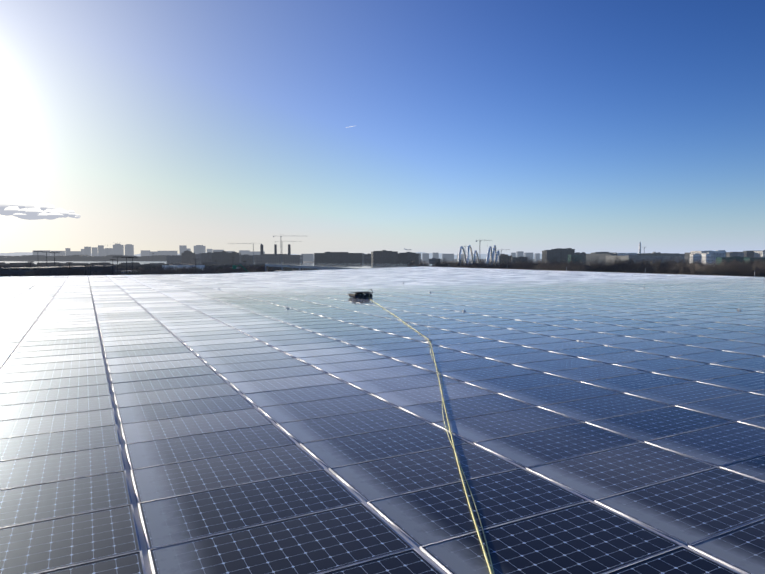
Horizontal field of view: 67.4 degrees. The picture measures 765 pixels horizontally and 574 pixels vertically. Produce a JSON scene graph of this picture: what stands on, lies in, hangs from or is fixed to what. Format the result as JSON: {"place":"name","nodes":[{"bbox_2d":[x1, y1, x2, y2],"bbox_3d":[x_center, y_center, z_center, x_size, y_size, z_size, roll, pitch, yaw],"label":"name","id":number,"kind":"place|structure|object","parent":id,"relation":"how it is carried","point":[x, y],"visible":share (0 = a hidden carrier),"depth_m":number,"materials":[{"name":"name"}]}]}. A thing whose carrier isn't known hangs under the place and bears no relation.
{"place":"outdoors","nodes":[
{"label":"outdoors","id":0,"kind":"place"},
{"bbox_2d":[0,199,80,219],"bbox_3d":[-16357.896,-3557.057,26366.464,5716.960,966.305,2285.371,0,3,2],"label":"cloud","id":1,"kind":"structure","parent":0,"point":[25,209],"depth_m":25670.84,"materials":[{"name":"white"}]},
{"bbox_2d":[0,261,254,264],"bbox_3d":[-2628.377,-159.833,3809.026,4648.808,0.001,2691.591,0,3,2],"label":"river","id":2,"kind":"structure","parent":0,"point":[115,262],"depth_m":4783.28,"materials":[{"name":"grey liquid"}]},
{"bbox_2d":[28,251,246,274],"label":"light poles","id":3,"kind":"object","parent":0,"point":[85,273],"visible":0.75,"depth_m":238.87,"materials":[{"name":"grey metal"}]},
{"bbox_2d":[232,264,247,271],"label":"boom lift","id":4,"kind":"object","parent":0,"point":[234,266],"visible":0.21,"depth_m":152.99,"materials":[{"name":"green"}]},
{"bbox_2d":[33,244,539,260],"bbox_3d":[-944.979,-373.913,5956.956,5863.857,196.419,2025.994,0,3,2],"label":"skyline","id":5,"kind":"structure","parent":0,"point":[116,249],"depth_m":6188.06,"materials":[{"name":"grey"}]},
{"bbox_2d":[0,252,638,258],"bbox_3d":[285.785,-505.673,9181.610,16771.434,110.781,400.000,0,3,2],"label":"hills","id":6,"kind":"structure","parent":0,"point":[481,256],"depth_m":8971.01,"materials":[{"name":"grey"}]},
{"bbox_2d":[0,266,752,276],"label":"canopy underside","id":7,"kind":"object","parent":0,"point":[364,268],"visible":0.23,"depth_m":64.31,"materials":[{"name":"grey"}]},
{"bbox_2d":[0,267,764,573],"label":"solar panel field","id":8,"kind":"structure","parent":0,"point":[226,477],"depth_m":6.86,"materials":[{"name":"blue glass"}]},
{"bbox_2d":[348,289,372,297],"bbox_3d":[-0.977,0.304,27.502,1.102,0.383,0.777,-2,3,-27],"label":"cleaning robot","id":9,"kind":"object","parent":8,"relation":"on","point":[366,294],"visible":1,"depth_m":27.26,"materials":[{"name":"black plastic"}]},
{"bbox_2d":[0,275,764,573],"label":"panel rails","id":10,"kind":"object","parent":8,"relation":"on","point":[144,548],"visible":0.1,"depth_m":5.59,"materials":[{"name":"silver metal"}]},
{"bbox_2d":[30,273,740,340],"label":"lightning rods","id":11,"kind":"object","parent":8,"relation":"on","point":[403,283],"visible":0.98,"depth_m":21.59,"materials":[{"name":"grey metal"}]},
{"bbox_2d":[369,295,494,573],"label":"water hose","id":12,"kind":"object","parent":8,"relation":"on","point":[477,529],"visible":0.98,"depth_m":5.03,"materials":[{"name":"yellow"}]},
{"bbox_2d":[0,0,764,254],"label":"sky","id":13,"kind":"structure","parent":0,"point":[351,126],"materials":[{"name":"blue"}]},
{"bbox_2d":[303,259,541,269],"bbox_3d":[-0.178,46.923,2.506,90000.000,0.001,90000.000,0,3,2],"label":"ground","id":14,"kind":"structure","parent":0,"point":[470,260],"depth_m":4845.14,"materials":[{"name":"grey"}]},
{"bbox_2d":[0,255,254,260],"bbox_3d":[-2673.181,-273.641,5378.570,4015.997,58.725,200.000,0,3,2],"label":"shore trees","id":15,"kind":"object","parent":14,"relation":"on","point":[76,258],"visible":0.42,"depth_m":5284.56,"materials":[{"name":"grey plant"}]},
{"bbox_2d":[0,265,281,271],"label":"shore trees","id":16,"kind":"object","parent":14,"relation":"on","point":[207,267],"visible":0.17,"depth_m":935.11,"materials":[{"name":"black plant"}]},
{"bbox_2d":[0,262,311,269],"bbox_3d":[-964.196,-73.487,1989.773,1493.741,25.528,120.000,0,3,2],"label":"shore trees","id":17,"kind":"object","parent":14,"relation":"on","point":[135,264],"visible":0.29,"depth_m":1957.24,"materials":[{"name":"black plant"}]},
{"bbox_2d":[254,244,302,263],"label":"power station","id":18,"kind":"object","parent":14,"relation":"on","point":[262,257],"visible":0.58,"depth_m":2715.06,"materials":[{"name":"concrete"}]},
{"bbox_2d":[265,263,357,271],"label":"canopy frame","id":19,"kind":"object","parent":14,"relation":"on","point":[287,267],"visible":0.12,"depth_m":145.50,"materials":[{"name":"silver metal"}]},
{"bbox_2d":[267,263,449,267],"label":"solar canopy","id":20,"kind":"object","parent":19,"relation":"on","point":[356,265],"visible":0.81,"depth_m":197.98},
{"bbox_2d":[107,235,645,263],"bbox_3d":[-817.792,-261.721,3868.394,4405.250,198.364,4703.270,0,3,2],"label":"construction cranes","id":21,"kind":"object","parent":14,"relation":"on","point":[280,241],"visible":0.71,"depth_m":2111.73,"materials":[{"name":"grey metal"}]},
{"bbox_2d":[458,245,499,265],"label":"arch bridge","id":22,"kind":"structure","parent":14,"relation":"on","point":[492,257],"depth_m":1295.34,"materials":[{"name":"white metal"}]},
{"bbox_2d":[166,248,764,266],"bbox_3d":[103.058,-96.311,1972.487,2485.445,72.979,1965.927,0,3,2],"label":"city blocks","id":23,"kind":"structure","parent":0,"point":[373,257],"depth_m":2060.91,"materials":[{"name":"brick"}]},
{"bbox_3d":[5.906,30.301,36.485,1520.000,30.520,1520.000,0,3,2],"label":"hill","id":24,"kind":"structure","parent":0,"visible":0},
{"bbox_2d":[23,269,42,275],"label":"tree","id":25,"kind":"object","parent":24,"relation":"on","point":[31,274],"visible":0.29,"depth_m":206.02,"materials":[{"name":"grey plant"}]},
{"bbox_2d":[34,268,54,275],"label":"tree","id":26,"kind":"object","parent":24,"relation":"on","point":[45,274],"visible":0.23,"depth_m":215.55,"materials":[{"name":"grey plant"}]},
{"bbox_2d":[46,267,67,275],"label":"tree","id":27,"kind":"object","parent":24,"relation":"on","point":[58,272],"visible":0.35,"depth_m":224.88,"materials":[{"name":"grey plant"}]},
{"bbox_2d":[60,263,87,275],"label":"tree","id":28,"kind":"object","parent":24,"relation":"on","point":[71,272],"visible":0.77,"depth_m":212.75,"materials":[{"name":"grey plant"}]},
{"bbox_2d":[74,266,93,274],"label":"tree","id":29,"kind":"object","parent":24,"relation":"on","point":[83,270],"visible":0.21,"depth_m":241.13,"materials":[{"name":"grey plant"}]},
{"bbox_2d":[83,270,101,274],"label":"tree","id":30,"kind":"object","parent":24,"relation":"on","point":[96,272],"visible":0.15,"depth_m":212.32,"materials":[{"name":"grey plant"}]},
{"bbox_2d":[98,264,118,274],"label":"tree","id":31,"kind":"object","parent":24,"relation":"on","point":[103,271],"visible":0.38,"depth_m":251.69,"materials":[{"name":"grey plant"}]},
{"bbox_2d":[104,266,125,274],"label":"tree","id":32,"kind":"object","parent":24,"relation":"on","point":[110,270],"visible":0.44,"depth_m":252.00,"materials":[{"name":"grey plant"}]},
{"bbox_2d":[0,264,237,275],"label":"trees","id":33,"kind":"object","parent":24,"relation":"on","point":[17,271],"depth_m":230.49,"materials":[{"name":"black"}]},
{"bbox_2d":[111,268,132,274],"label":"tree","id":34,"kind":"object","parent":24,"relation":"on","point":[125,272],"visible":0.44,"depth_m":225.58,"materials":[{"name":"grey plant"}]},
{"bbox_2d":[126,266,152,274],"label":"tree","id":35,"kind":"object","parent":24,"relation":"on","point":[139,271],"visible":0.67,"depth_m":226.91,"materials":[{"name":"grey plant"}]},
{"bbox_2d":[145,264,162,273],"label":"tree","id":36,"kind":"object","parent":24,"relation":"on","point":[155,269],"visible":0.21,"depth_m":371.02,"materials":[{"name":"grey plant"}]},
{"bbox_2d":[158,268,173,273],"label":"tree","id":37,"kind":"object","parent":24,"relation":"on","point":[164,270],"visible":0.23,"depth_m":254.96,"materials":[{"name":"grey plant"}]},
{"bbox_2d":[173,267,191,273],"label":"tree","id":38,"kind":"object","parent":24,"relation":"on","point":[176,271],"visible":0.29,"depth_m":229.48,"materials":[{"name":"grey plant"}]},
{"bbox_2d":[185,266,201,273],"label":"tree","id":39,"kind":"object","parent":24,"relation":"on","point":[192,271],"visible":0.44,"depth_m":216.58,"materials":[{"name":"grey plant"}]},
{"bbox_2d":[198,268,214,273],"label":"tree","id":40,"kind":"object","parent":24,"relation":"on","point":[205,272],"visible":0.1,"depth_m":202.60,"materials":[{"name":"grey plant"}]},
{"bbox_2d":[205,266,220,273],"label":"tree","id":41,"kind":"object","parent":24,"relation":"on","point":[213,270],"visible":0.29,"depth_m":249.27,"materials":[{"name":"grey plant"}]},
{"bbox_2d":[217,266,235,272],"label":"tree","id":42,"kind":"object","parent":24,"relation":"on","point":[229,269],"visible":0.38,"depth_m":259.28,"materials":[{"name":"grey plant"}]},
{"bbox_2d":[230,265,242,272],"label":"tree","id":43,"kind":"object","parent":24,"relation":"on","point":[237,271],"visible":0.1,"depth_m":210.98,"materials":[{"name":"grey plant"}]},
{"bbox_2d":[253,266,269,271],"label":"tree","id":44,"kind":"object","parent":24,"relation":"on","point":[261,269],"visible":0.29,"depth_m":236.18,"materials":[{"name":"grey plant"}]},
{"bbox_2d":[434,256,470,267],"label":"tree","id":45,"kind":"object","parent":24,"relation":"on","point":[443,264],"visible":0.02,"depth_m":134.72,"materials":[{"name":"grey plant"}]},
{"bbox_2d":[440,257,467,267],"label":"tree","id":46,"kind":"object","parent":24,"relation":"on","point":[452,264],"visible":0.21,"depth_m":195.38,"materials":[{"name":"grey plant"}]},
{"bbox_2d":[451,256,493,268],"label":"tree","id":47,"kind":"object","parent":24,"relation":"on","point":[481,262],"visible":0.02,"depth_m":144.69,"materials":[{"name":"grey plant"}]},
{"bbox_2d":[486,258,514,268],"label":"tree","id":48,"kind":"object","parent":24,"relation":"on","point":[508,265],"visible":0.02,"depth_m":146.52,"materials":[{"name":"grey plant"}]},
{"bbox_2d":[493,262,511,268],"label":"tree","id":49,"kind":"object","parent":24,"relation":"on","point":[495,267],"visible":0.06,"depth_m":149.25,"materials":[{"name":"grey plant"}]},
{"bbox_2d":[517,256,536,267],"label":"tree","id":50,"kind":"object","parent":24,"relation":"on","point":[527,262],"visible":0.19,"depth_m":200.34,"materials":[{"name":"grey plant"}]},
{"bbox_2d":[506,255,558,270],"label":"tree","id":51,"kind":"object","parent":24,"relation":"on","point":[527,268],"visible":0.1,"depth_m":125.27,"materials":[{"name":"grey plant"}]},
{"bbox_2d":[524,261,557,269],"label":"tree","id":52,"kind":"object","parent":24,"relation":"on","point":[541,266],"visible":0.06,"depth_m":132.41,"materials":[{"name":"grey plant"}]},
{"bbox_2d":[536,263,564,270],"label":"tree","id":53,"kind":"object","parent":24,"relation":"on","point":[549,267],"visible":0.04,"depth_m":130.50,"materials":[{"name":"grey plant"}]},
{"bbox_2d":[534,257,570,270],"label":"tree","id":54,"kind":"object","parent":24,"relation":"on","point":[556,263],"visible":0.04,"depth_m":147.45,"materials":[{"name":"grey plant"}]},
{"bbox_2d":[554,259,584,270],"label":"tree","id":55,"kind":"object","parent":24,"relation":"on","point":[573,265],"visible":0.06,"depth_m":152.10,"materials":[{"name":"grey plant"}]},
{"bbox_2d":[558,262,587,270],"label":"tree","id":56,"kind":"object","parent":24,"relation":"on","point":[576,269],"visible":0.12,"depth_m":138.47,"materials":[{"name":"grey plant"}]},
{"bbox_2d":[564,256,590,270],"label":"tree","id":57,"kind":"object","parent":24,"relation":"on","point":[571,260],"visible":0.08,"depth_m":160.16,"materials":[{"name":"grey plant"}]},
{"bbox_2d":[574,256,612,271],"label":"tree","id":58,"kind":"object","parent":24,"relation":"on","point":[600,265],"visible":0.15,"depth_m":150.06,"materials":[{"name":"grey plant"}]},
{"bbox_2d":[593,256,632,272],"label":"tree","id":59,"kind":"object","parent":24,"relation":"on","point":[623,269],"visible":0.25,"depth_m":147.29,"materials":[{"name":"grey plant"}]},
{"bbox_2d":[610,259,630,269],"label":"tree","id":60,"kind":"object","parent":24,"relation":"on","point":[617,263],"visible":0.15,"depth_m":197.57,"materials":[{"name":"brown plant"}]},
{"bbox_2d":[620,262,644,272],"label":"tree","id":61,"kind":"object","parent":24,"relation":"on","point":[638,270],"visible":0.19,"depth_m":148.59,"materials":[{"name":"brown plant"}]},
{"bbox_2d":[615,257,649,272],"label":"tree","id":62,"kind":"object","parent":24,"relation":"on","point":[632,264],"visible":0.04,"depth_m":158.49,"materials":[{"name":"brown plant"}]},
{"bbox_2d":[635,259,654,270],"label":"tree","id":63,"kind":"object","parent":24,"relation":"on","point":[642,263],"visible":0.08,"depth_m":149.80,"materials":[{"name":"brown plant"}]},
{"bbox_2d":[625,255,682,273],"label":"tree","id":64,"kind":"object","parent":24,"relation":"on","point":[659,270],"visible":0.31,"depth_m":128.77,"materials":[{"name":"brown plant"}]},
{"bbox_2d":[645,262,681,273],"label":"tree","id":65,"kind":"object","parent":24,"relation":"on","point":[671,270],"depth_m":140.19,"materials":[{"name":"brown plant"}]},
{"bbox_2d":[662,257,694,273],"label":"tree","id":66,"kind":"object","parent":24,"relation":"on","point":[679,263],"visible":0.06,"depth_m":171.64,"materials":[{"name":"brown plant"}]},
{"bbox_2d":[668,257,692,273],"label":"tree","id":67,"kind":"object","parent":24,"relation":"on","point":[673,264],"visible":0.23,"depth_m":151.29,"materials":[{"name":"brown plant"}]},
{"bbox_2d":[688,260,712,274],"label":"tree","id":68,"kind":"object","parent":24,"relation":"on","point":[698,266],"visible":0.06,"depth_m":162.21,"materials":[{"name":"brown plant"}]},
{"bbox_2d":[678,261,725,275],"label":"tree","id":69,"kind":"object","parent":24,"relation":"on","point":[695,271],"visible":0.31,"depth_m":126.20,"materials":[{"name":"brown plant"}]},
{"bbox_2d":[703,262,734,275],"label":"tree","id":70,"kind":"object","parent":24,"relation":"on","point":[728,271],"visible":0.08,"depth_m":137.08,"materials":[{"name":"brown plant"}]},
{"bbox_2d":[717,257,742,268],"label":"tree","id":71,"kind":"object","parent":24,"relation":"on","point":[724,262],"visible":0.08,"depth_m":191.29,"materials":[{"name":"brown plant"}]},
{"bbox_2d":[722,260,755,275],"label":"tree","id":72,"kind":"object","parent":24,"relation":"on","point":[738,268],"visible":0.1,"depth_m":147.72,"materials":[{"name":"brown plant"}]},
{"bbox_2d":[720,262,759,275],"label":"tree","id":73,"kind":"object","parent":24,"relation":"on","point":[734,269],"visible":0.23,"depth_m":144.43,"materials":[{"name":"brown plant"}]},
{"bbox_2d":[736,264,764,276],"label":"tree","id":74,"kind":"object","parent":24,"relation":"on","point":[756,270],"visible":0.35,"depth_m":140.68,"materials":[{"name":"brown plant"}]},
{"bbox_2d":[738,257,763,267],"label":"tree","id":75,"kind":"object","parent":24,"relation":"on","point":[752,263],"visible":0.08,"depth_m":200.30,"materials":[{"name":"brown plant"}]}
]}

